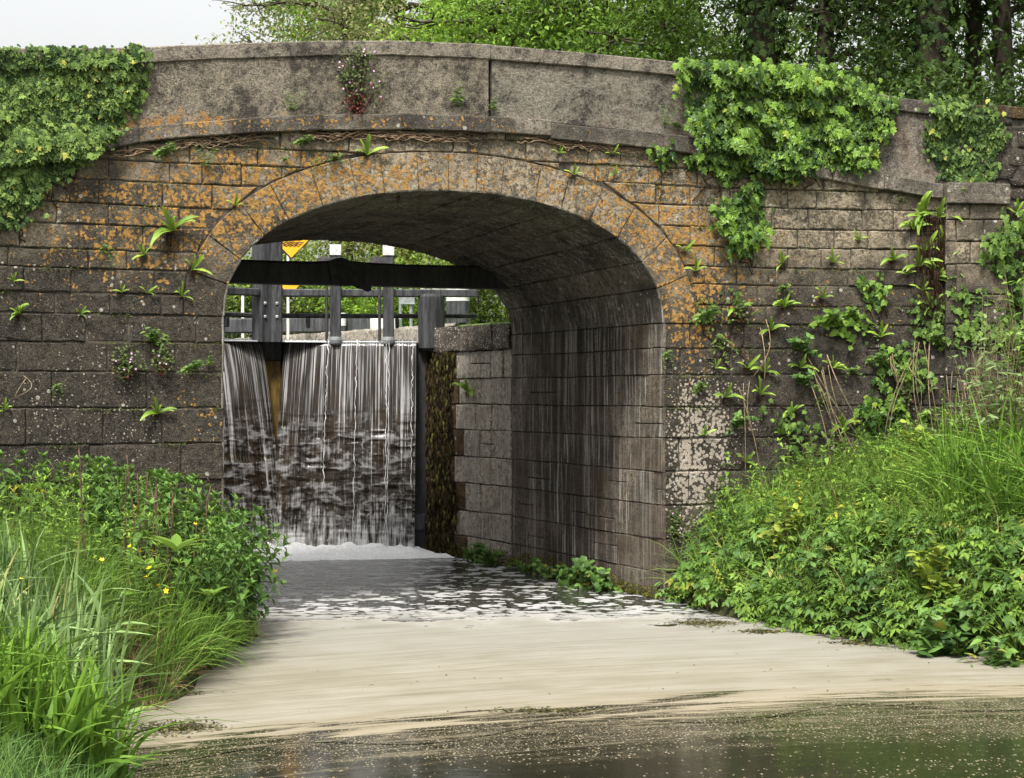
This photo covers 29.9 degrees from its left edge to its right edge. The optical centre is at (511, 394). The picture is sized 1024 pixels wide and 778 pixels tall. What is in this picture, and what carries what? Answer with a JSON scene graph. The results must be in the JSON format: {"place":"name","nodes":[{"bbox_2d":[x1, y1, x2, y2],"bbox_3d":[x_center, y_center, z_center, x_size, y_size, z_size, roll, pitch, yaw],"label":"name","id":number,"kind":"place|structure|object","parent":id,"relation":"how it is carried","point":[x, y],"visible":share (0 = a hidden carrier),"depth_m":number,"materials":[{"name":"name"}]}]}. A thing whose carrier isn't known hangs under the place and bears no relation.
{"place":"outdoors","nodes":[
{"label":"outdoors","id":0,"kind":"place"},
{"bbox_2d":[446,322,510,326],"bbox_3d":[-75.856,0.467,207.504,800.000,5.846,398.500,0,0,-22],"label":"lock side ground","id":1,"kind":"structure","parent":0,"point":[480,324],"depth_m":28.18,"materials":[{"name":"grey plant"}]},
{"bbox_2d":[224,250,346,338],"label":"bush","id":2,"kind":"object","parent":1,"relation":"on","point":[248,307],"visible":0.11,"depth_m":45.47,"materials":[{"name":"green plant"}]},
{"bbox_2d":[224,318,400,333],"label":"balance beam","id":3,"kind":"structure","parent":1,"relation":"on","point":[244,325],"depth_m":36.33,"materials":[{"name":"white paint"}]},
{"bbox_2d":[181,0,470,307],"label":"ash tree","id":4,"kind":"object","parent":1,"relation":"on","point":[345,12],"visible":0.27,"depth_m":49.10,"materials":[{"name":"green plant"}]},
{"bbox_2d":[235,240,422,334],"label":"bush","id":5,"kind":"object","parent":1,"relation":"on","point":[324,245],"depth_m":51.78,"materials":[{"name":"green plant"}]},
{"bbox_2d":[225,240,477,337],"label":"bush","id":6,"kind":"object","parent":1,"relation":"on","point":[299,257],"visible":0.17,"depth_m":46.27,"materials":[{"name":"green plant"}]},
{"bbox_2d":[236,322,472,341],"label":"lock chamber wall","id":7,"kind":"structure","parent":1,"relation":"on","point":[407,333],"depth_m":32.21,"materials":[{"name":"stone"}]},
{"bbox_2d":[292,246,445,326],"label":"bush","id":8,"kind":"object","parent":1,"relation":"on","point":[369,309],"visible":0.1,"depth_m":44.56,"materials":[{"name":"green plant"}]},
{"bbox_2d":[220,0,528,263],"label":"sycamore tree","id":9,"kind":"object","parent":1,"relation":"on","point":[388,7],"visible":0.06,"depth_m":53.91,"materials":[{"name":"green plant"}]},
{"bbox_2d":[399,288,414,326],"bbox_3d":[-2.180,-1.460,39.986,0.355,1.520,0.124,0,0,9],"label":"lock paddle gear","id":10,"kind":"object","parent":1,"relation":"on","point":[410,301],"visible":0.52,"depth_m":39.97,"materials":[{"name":"metal"}]},
{"bbox_2d":[318,240,503,325],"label":"bush","id":11,"kind":"object","parent":1,"relation":"on","point":[410,252],"visible":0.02,"depth_m":49.67,"materials":[{"name":"green plant"}]},
{"bbox_2d":[376,249,508,325],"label":"bush","id":12,"kind":"object","parent":1,"relation":"on","point":[482,307],"visible":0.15,"depth_m":42.59,"materials":[{"name":"green plant"}]},
{"bbox_2d":[446,289,468,323],"bbox_3d":[-0.930,-1.365,33.000,0.402,0.991,0.402,0,0,-22],"label":"bollard","id":13,"kind":"object","parent":1,"relation":"on","point":[457,305],"visible":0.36,"depth_m":32.83,"materials":[{"name":"white paint"}]},
{"bbox_2d":[0,40,1023,599],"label":"stone bridge","id":14,"kind":"structure","parent":1,"relation":"on","point":[614,456],"depth_m":22.25,"materials":[{"name":"stone"}]},
{"bbox_2d":[0,42,153,241],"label":"ivy","id":15,"kind":"object","parent":14,"relation":"attached to","point":[83,78],"visible":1,"depth_m":19.54,"materials":[{"name":"plant"}]},
{"bbox_2d":[111,343,148,381],"bbox_3d":[-3.953,-0.335,19.903,0.403,0.407,0.151,0,0,-22],"label":"herb robert","id":16,"kind":"object","parent":14,"relation":"attached to","point":[126,365],"visible":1,"depth_m":19.89,"materials":[{"name":"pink plant"}]},
{"bbox_2d":[140,324,170,347],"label":"wall plant","id":17,"kind":"object","parent":14,"relation":"attached to","point":[153,335],"depth_m":20.05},
{"bbox_2d":[151,347,174,375],"bbox_3d":[-3.651,-0.354,20.048,0.252,0.314,0.142,0,0,-22],"label":"herb robert","id":18,"kind":"object","parent":14,"relation":"attached to","point":[162,354],"visible":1,"depth_m":20.05,"materials":[{"name":"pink plant"}]},
{"bbox_2d":[150,206,197,261],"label":"fern","id":19,"kind":"object","parent":14,"relation":"attached to","point":[171,225],"visible":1,"depth_m":20.14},
{"bbox_2d":[110,133,274,158],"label":"dead ivy stems","id":20,"kind":"object","parent":14,"relation":"attached to","point":[220,141],"visible":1,"depth_m":20.22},
{"bbox_2d":[331,42,389,118],"bbox_3d":[-1.615,-3.412,20.881,0.723,0.832,0.164,0,0,-22],"label":"herb robert","id":21,"kind":"object","parent":14,"relation":"attached to","point":[346,76],"visible":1,"depth_m":20.86,"materials":[{"name":"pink plant"}]},
{"bbox_2d":[229,258,509,291],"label":"tarred beam","id":22,"kind":"structure","parent":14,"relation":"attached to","point":[366,276],"depth_m":25.24,"materials":[{"name":"wood"}]},
{"bbox_2d":[304,130,483,144],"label":"dead ivy stems","id":23,"kind":"object","parent":14,"relation":"attached to","point":[365,133],"visible":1,"depth_m":21.06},
{"bbox_2d":[0,134,1023,540],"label":"joint moss","id":24,"kind":"object","parent":14,"relation":"attached to","point":[428,138],"visible":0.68,"depth_m":20.63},
{"bbox_2d":[437,540,661,598],"bbox_3d":[0.370,2.265,25.571,0.232,0.285,7.050,0,0,-24],"label":"moss","id":25,"kind":"object","parent":14,"relation":"attached to","point":[620,581],"visible":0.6,"depth_m":25.29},
{"bbox_2d":[517,136,655,154],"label":"dead ivy stems","id":26,"kind":"object","parent":14,"relation":"attached to","point":[579,144],"visible":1,"depth_m":21.88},
{"bbox_2d":[667,504,683,542],"bbox_3d":[1.914,1.494,22.305,0.214,0.457,0.147,0,0,-22],"label":"herb robert","id":27,"kind":"object","parent":14,"relation":"attached to","point":[676,521],"visible":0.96,"depth_m":22.31,"materials":[{"name":"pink plant"}]},
{"bbox_2d":[646,137,722,200],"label":"ivy","id":28,"kind":"object","parent":14,"relation":"attached to","point":[690,161],"visible":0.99,"depth_m":22.32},
{"bbox_2d":[688,304,724,326],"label":"wall plant","id":29,"kind":"object","parent":14,"relation":"attached to","point":[704,314],"depth_m":22.46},
{"bbox_2d":[695,288,760,368],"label":"ivy","id":30,"kind":"object","parent":14,"relation":"attached to","point":[737,293],"visible":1,"depth_m":22.59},
{"bbox_2d":[707,179,775,274],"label":"ivy","id":31,"kind":"object","parent":14,"relation":"attached to","point":[741,230],"visible":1,"depth_m":22.53,"materials":[{"name":"plant"}]},
{"bbox_2d":[731,299,751,323],"bbox_3d":[2.707,-0.976,22.600,0.272,0.303,0.140,0,0,-22],"label":"herb robert","id":32,"kind":"object","parent":14,"relation":"attached to","point":[740,313],"visible":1,"depth_m":22.59,"materials":[{"name":"green plant"}]},
{"bbox_2d":[725,410,759,435],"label":"bramble","id":33,"kind":"object","parent":14,"relation":"attached to","point":[739,420],"visible":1,"depth_m":22.58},
{"bbox_2d":[671,55,904,197],"bbox_3d":[3.229,-3.155,22.734,3.016,1.776,0.624,0,0,-16],"label":"ivy","id":34,"kind":"object","parent":14,"relation":"attached to","point":[733,135],"visible":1,"depth_m":22.65,"materials":[{"name":"plant"}]},
{"bbox_2d":[786,332,821,357],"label":"bramble","id":35,"kind":"object","parent":14,"relation":"attached to","point":[797,343],"visible":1,"depth_m":22.81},
{"bbox_2d":[791,368,821,391],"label":"bramble","id":36,"kind":"object","parent":14,"relation":"attached to","point":[800,378],"visible":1,"depth_m":22.83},
{"bbox_2d":[758,398,861,468],"bbox_3d":[3.570,0.682,22.866,1.390,1.286,0.136,0,0,-15],"label":"ivy","id":37,"kind":"object","parent":14,"relation":"attached to","point":[792,426],"visible":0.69,"depth_m":22.81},
{"bbox_2d":[807,308,859,350],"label":"bramble","id":38,"kind":"object","parent":14,"relation":"attached to","point":[826,321],"visible":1,"depth_m":22.89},
{"bbox_2d":[835,306,869,335],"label":"bramble","id":39,"kind":"object","parent":14,"relation":"attached to","point":[849,313],"visible":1,"depth_m":22.97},
{"bbox_2d":[855,272,892,345],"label":"ivy","id":40,"kind":"object","parent":14,"relation":"attached to","point":[881,292],"visible":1,"depth_m":23.03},
{"bbox_2d":[852,342,914,462],"bbox_3d":[4.453,0.186,22.995,0.799,1.645,0.290,0,0,-2],"label":"ivy","id":41,"kind":"object","parent":14,"relation":"attached to","point":[863,412],"visible":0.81,"depth_m":23.02,"materials":[{"name":"plant"}]},
{"bbox_2d":[867,351,909,371],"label":"wall plant","id":42,"kind":"object","parent":14,"relation":"attached to","point":[879,360],"depth_m":23.02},
{"bbox_2d":[894,294,944,425],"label":"ivy","id":43,"kind":"object","parent":14,"relation":"attached to","point":[934,326],"visible":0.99,"depth_m":23.11,"materials":[{"name":"plant"}]},
{"bbox_2d":[907,191,934,242],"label":"fern","id":44,"kind":"object","parent":14,"relation":"attached to","point":[924,201],"visible":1,"depth_m":23.09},
{"bbox_2d":[914,215,945,333],"bbox_3d":[5.061,-1.437,23.110,0.532,1.443,0.095,0,0,-22],"label":"dead root mass","id":45,"kind":"object","parent":14,"relation":"attached to","point":[935,282],"visible":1,"depth_m":23.10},
{"bbox_2d":[920,197,962,230],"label":"fern","id":46,"kind":"object","parent":14,"relation":"attached to","point":[941,209],"visible":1,"depth_m":23.13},
{"bbox_2d":[924,331,965,351],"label":"wall plant","id":47,"kind":"object","parent":14,"relation":"attached to","point":[937,340],"depth_m":23.11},
{"bbox_2d":[917,92,1012,191],"bbox_3d":[5.431,-2.811,23.245,1.223,1.650,0.457,0,0,-12],"label":"ivy","id":48,"kind":"object","parent":14,"relation":"attached to","point":[985,125],"visible":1,"depth_m":23.16,"materials":[{"name":"plant"}]},
{"bbox_2d":[945,202,1023,353],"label":"ivy","id":49,"kind":"object","parent":14,"relation":"attached to","point":[1008,246],"visible":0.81,"depth_m":23.07,"materials":[{"name":"plant"}]},
{"bbox_2d":[342,0,739,321],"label":"sycamore tree","id":50,"kind":"object","parent":1,"relation":"on","point":[446,24],"visible":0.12,"depth_m":36.18,"materials":[{"name":"green plant"}]},
{"bbox_2d":[326,0,839,62],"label":"lime tree","id":51,"kind":"object","parent":1,"relation":"on","point":[566,11],"visible":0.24,"depth_m":34.65,"materials":[{"name":"green plant"}]},
{"bbox_2d":[483,0,849,66],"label":"lime tree","id":52,"kind":"object","parent":1,"relation":"on","point":[727,53],"visible":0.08,"depth_m":36.91,"materials":[{"name":"green plant"}]},
{"bbox_2d":[514,0,988,103],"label":"ivy clad tree","id":53,"kind":"object","parent":1,"relation":"on","point":[762,47],"visible":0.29,"depth_m":31.73,"materials":[{"name":"green plant"}]},
{"bbox_2d":[525,0,1023,99],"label":"beech tree","id":54,"kind":"object","parent":1,"relation":"on","point":[863,38],"visible":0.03,"depth_m":43.12,"materials":[{"name":"green plant"}]},
{"bbox_2d":[601,0,1023,101],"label":"ivy clad tree","id":55,"kind":"object","parent":1,"relation":"on","point":[826,33],"visible":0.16,"depth_m":34.85,"materials":[{"name":"green plant"}]},
{"bbox_2d":[671,0,1023,105],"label":"ivy clad tree","id":56,"kind":"object","parent":1,"relation":"on","point":[932,26],"visible":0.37,"depth_m":30.77,"materials":[{"name":"green plant"}]},
{"bbox_2d":[687,0,1023,104],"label":"beech tree","id":57,"kind":"object","parent":1,"relation":"on","point":[975,26],"visible":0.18,"depth_m":33.95,"materials":[{"name":"green plant"}]},
{"bbox_2d":[776,0,1023,104],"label":"beech tree","id":58,"kind":"object","parent":1,"relation":"on","point":[1002,21],"visible":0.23,"depth_m":32.86,"materials":[{"name":"green plant"}]},
{"bbox_2d":[810,19,1023,106],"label":"bush","id":59,"kind":"object","parent":1,"relation":"on","point":[955,96],"visible":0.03,"depth_m":29.30,"materials":[{"name":"green plant"}]},
{"bbox_2d":[929,40,1023,106],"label":"bush","id":60,"kind":"object","parent":1,"relation":"on","point":[1006,98],"visible":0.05,"depth_m":30.14,"materials":[{"name":"green plant"}]},
{"bbox_2d":[0,0,1023,337],"label":"sky","id":61,"kind":"structure","parent":0,"point":[66,23],"materials":[{"name":"white"}]},
{"bbox_2d":[3,489,1023,777],"bbox_3d":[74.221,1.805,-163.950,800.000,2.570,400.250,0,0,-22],"label":"ground","id":62,"kind":"structure","parent":0,"point":[719,609],"depth_m":18.68,"materials":[{"name":"soil"}]},
{"bbox_2d":[0,698,148,777],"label":"grass","id":63,"kind":"structure","parent":62,"relation":"on","point":[21,770],"depth_m":9.98,"materials":[{"name":"plant"}]},
{"bbox_2d":[68,440,93,569],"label":"dead stalk clump","id":64,"kind":"object","parent":62,"relation":"on","point":[83,538],"visible":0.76,"depth_m":16.63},
{"bbox_2d":[0,507,213,758],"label":"reeds","id":65,"kind":"object","parent":62,"relation":"on","point":[20,600],"visible":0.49,"depth_m":13.76,"materials":[{"name":"plant"}]},
{"bbox_2d":[0,459,219,655],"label":"willowherbs","id":66,"kind":"object","parent":62,"relation":"on","point":[63,512],"visible":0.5,"depth_m":16.39,"materials":[{"name":"plant"}]},
{"bbox_2d":[0,585,244,777],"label":"reeds","id":67,"kind":"object","parent":62,"relation":"on","point":[51,700],"visible":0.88,"depth_m":10.98,"materials":[{"name":"green plant"}]},
{"bbox_2d":[1,505,262,663],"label":"dead grass","id":68,"kind":"structure","parent":62,"relation":"on","point":[119,594],"depth_m":15.55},
{"bbox_2d":[0,494,281,705],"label":"grass","id":69,"kind":"structure","parent":62,"relation":"on","point":[190,642],"depth_m":15.63,"materials":[{"name":"plant"}]},
{"bbox_2d":[114,552,167,572],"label":"dock plant","id":70,"kind":"object","parent":62,"relation":"on","point":[151,563],"visible":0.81,"depth_m":15.71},
{"bbox_2d":[0,449,290,669],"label":"nettles","id":71,"kind":"object","parent":62,"relation":"on","point":[227,543],"visible":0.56,"depth_m":18.29,"materials":[{"name":"plant"}]},
{"bbox_2d":[126,455,166,619],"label":"dead stalk clump","id":72,"kind":"object","parent":62,"relation":"on","point":[156,497],"visible":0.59,"depth_m":16.68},
{"bbox_2d":[144,481,177,603],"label":"dead stalk clump","id":73,"kind":"object","parent":62,"relation":"on","point":[169,575],"visible":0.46,"depth_m":16.94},
{"bbox_2d":[143,533,209,551],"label":"dock plant","id":74,"kind":"object","parent":62,"relation":"on","point":[175,543],"visible":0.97,"depth_m":16.20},
{"bbox_2d":[115,574,242,652],"bbox_3d":[-2.807,1.770,15.683,1.200,0.757,1.123,0,0,-22],"label":"grass tussock","id":75,"kind":"object","parent":62,"relation":"on","point":[191,617],"depth_m":15.70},
{"bbox_2d":[99,590,281,710],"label":"dead grass","id":76,"kind":"structure","parent":62,"relation":"on","point":[140,647],"depth_m":15.19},
{"bbox_2d":[157,587,261,663],"bbox_3d":[-2.730,1.979,16.627,1.346,0.724,1.222,0,0,33],"label":"grass tussock","id":77,"kind":"object","parent":62,"relation":"on","point":[219,623],"depth_m":16.61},
{"bbox_2d":[730,581,810,623],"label":"grass tussock","id":78,"kind":"object","parent":62,"relation":"on","point":[769,613],"depth_m":19.96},
{"bbox_2d":[761,497,814,570],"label":"lime leaved shrub","id":79,"kind":"object","parent":62,"relation":"on","point":[777,528],"visible":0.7,"depth_m":20.37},
{"bbox_2d":[795,531,860,586],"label":"leafy bush","id":80,"kind":"object","parent":62,"relation":"on","point":[813,566],"visible":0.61,"depth_m":19.33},
{"bbox_2d":[637,411,1023,660],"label":"grass","id":81,"kind":"structure","parent":62,"relation":"on","point":[771,488],"depth_m":19.80,"materials":[{"name":"plant"}]},
{"bbox_2d":[807,355,867,462],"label":"dead stalk clump","id":82,"kind":"object","parent":62,"relation":"on","point":[828,394],"visible":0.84,"depth_m":22.81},
{"bbox_2d":[653,450,1023,664],"bbox_3d":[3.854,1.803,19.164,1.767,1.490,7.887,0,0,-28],"label":"undergrowth","id":83,"kind":"object","parent":62,"relation":"on","point":[969,613],"visible":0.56,"depth_m":19.02,"materials":[{"name":"plant"}]},
{"bbox_2d":[697,434,1023,614],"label":"dead grass","id":84,"kind":"structure","parent":62,"relation":"on","point":[873,531],"depth_m":19.07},
{"bbox_2d":[704,405,1023,646],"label":"willowherbs","id":85,"kind":"object","parent":62,"relation":"on","point":[987,585],"visible":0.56,"depth_m":20.35,"materials":[{"name":"plant"}]},
{"bbox_2d":[788,421,963,584],"bbox_3d":[3.992,1.213,20.894,1.999,1.810,4.952,0,0,10],"label":"bedstraw","id":86,"kind":"object","parent":62,"relation":"on","point":[895,493],"visible":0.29,"depth_m":20.15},
{"bbox_2d":[885,419,933,475],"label":"leafy bush","id":87,"kind":"object","parent":62,"relation":"on","point":[905,432],"visible":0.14,"depth_m":21.40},
{"bbox_2d":[883,339,938,445],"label":"dead stalk clump","id":88,"kind":"object","parent":62,"relation":"on","point":[913,386],"visible":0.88,"depth_m":22.98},
{"bbox_2d":[852,377,1023,534],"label":"tall grass","id":89,"kind":"structure","parent":62,"relation":"on","point":[984,455],"depth_m":19.28,"materials":[{"name":"plant"}]},
{"bbox_2d":[906,530,973,607],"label":"bramble bush","id":90,"kind":"object","parent":62,"relation":"on","point":[923,569],"visible":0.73,"depth_m":18.12,"materials":[{"name":"plant"}]},
{"bbox_2d":[904,593,994,656],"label":"bramble bush","id":91,"kind":"object","parent":62,"relation":"on","point":[942,627],"visible":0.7,"depth_m":17.52,"materials":[{"name":"plant"}]},
{"bbox_2d":[918,313,1023,459],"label":"willow shrub","id":92,"kind":"object","parent":62,"relation":"on","point":[999,406],"visible":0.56,"depth_m":20.57,"materials":[{"name":"plant"}]},
{"bbox_2d":[947,293,1008,439],"bbox_3d":[5.258,-0.092,21.632,0.945,2.123,0.523,0,0,-22],"label":"willow shrub","id":93,"kind":"object","parent":62,"relation":"on","point":[962,366],"visible":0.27,"depth_m":21.61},
{"bbox_2d":[956,636,1023,668],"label":"leafy bush","id":94,"kind":"object","parent":62,"relation":"on","point":[999,658],"visible":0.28,"depth_m":16.90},
{"bbox_2d":[960,105,1023,422],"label":"rubble wall","id":95,"kind":"structure","parent":62,"relation":"on","point":[1010,158],"depth_m":23.25,"materials":[{"name":"stone"}]},
{"bbox_2d":[989,252,1023,427],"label":"leafy bush","id":96,"kind":"object","parent":62,"relation":"on","point":[1015,340],"visible":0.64,"depth_m":21.75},
{"bbox_2d":[125,556,1023,777],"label":"canal water","id":97,"kind":"structure","parent":0,"point":[866,741],"depth_m":13.27,"materials":[{"name":"liquid"}]},
{"bbox_2d":[126,717,230,737],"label":"floating weed","id":98,"kind":"object","parent":97,"relation":"on","point":[184,726],"visible":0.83,"depth_m":13.72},
{"bbox_2d":[223,243,270,402],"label":"lock gate","id":99,"kind":"structure","parent":97,"relation":"in","point":[260,314],"depth_m":28.63,"materials":[{"name":"wood"}]},
{"bbox_2d":[223,338,277,545],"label":"waterfall","id":100,"kind":"structure","parent":99,"relation":"attached to","point":[249,457],"depth_m":28.20,"materials":[{"name":"liquid"}]},
{"bbox_2d":[235,542,453,561],"bbox_3d":[-3.234,2.283,27.691,4.750,0.261,1.544,0,0,-22],"label":"churning foam","id":101,"kind":"object","parent":97,"relation":"on","point":[297,551],"visible":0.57,"depth_m":28.10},
{"bbox_2d":[271,242,477,548],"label":"lock gate","id":102,"kind":"structure","parent":97,"relation":"in","point":[431,316],"depth_m":28.75,"materials":[{"name":"wood"}]},
{"bbox_2d":[275,339,415,547],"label":"waterfall","id":103,"kind":"structure","parent":102,"relation":"attached to","point":[345,461],"depth_m":28.51,"materials":[{"name":"liquid"}]},
{"bbox_2d":[426,323,512,564],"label":"stone wall","id":104,"kind":"structure","parent":97,"relation":"in","point":[480,465],"depth_m":27.61,"materials":[{"name":"stone"}]},
{"bbox_2d":[423,351,457,556],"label":"hanging moss","id":105,"kind":"object","parent":104,"relation":"attached to","point":[441,426],"visible":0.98,"depth_m":28.63,"materials":[{"name":"plant"}]},
{"bbox_2d":[461,543,504,565],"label":"waterline plant","id":106,"kind":"object","parent":97,"relation":"on","point":[486,556],"visible":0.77,"depth_m":27.02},
{"bbox_2d":[522,557,552,576],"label":"waterline plant","id":107,"kind":"object","parent":97,"relation":"on","point":[537,565],"visible":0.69,"depth_m":25.50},
{"bbox_2d":[468,706,613,714],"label":"floating weed","id":108,"kind":"object","parent":97,"relation":"on","point":[528,709],"visible":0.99,"depth_m":14.46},
{"bbox_2d":[109,610,1023,771],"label":"floating scum","id":109,"kind":"object","parent":97,"relation":"on","point":[629,666],"visible":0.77,"depth_m":16.14,"materials":[{"name":"liquid"}]},
{"bbox_2d":[550,556,622,592],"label":"waterline plant","id":110,"kind":"object","parent":97,"relation":"on","point":[582,573],"visible":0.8,"depth_m":23.50,"materials":[{"name":"plant"}]},
{"bbox_2d":[658,617,754,629],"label":"floating weed","id":111,"kind":"object","parent":97,"relation":"on","point":[687,622],"visible":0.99,"depth_m":19.98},
{"label":"lock water","id":112,"kind":"structure","parent":0,"visible":0},
{"bbox_2d":[283,240,308,339],"bbox_3d":[-3.851,-1.754,33.501,0.688,2.633,0.092,0,0,6],"label":"warning sign","id":113,"kind":"object","parent":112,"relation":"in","point":[291,249],"visible":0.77,"depth_m":33.49,"materials":[{"name":"metal"}]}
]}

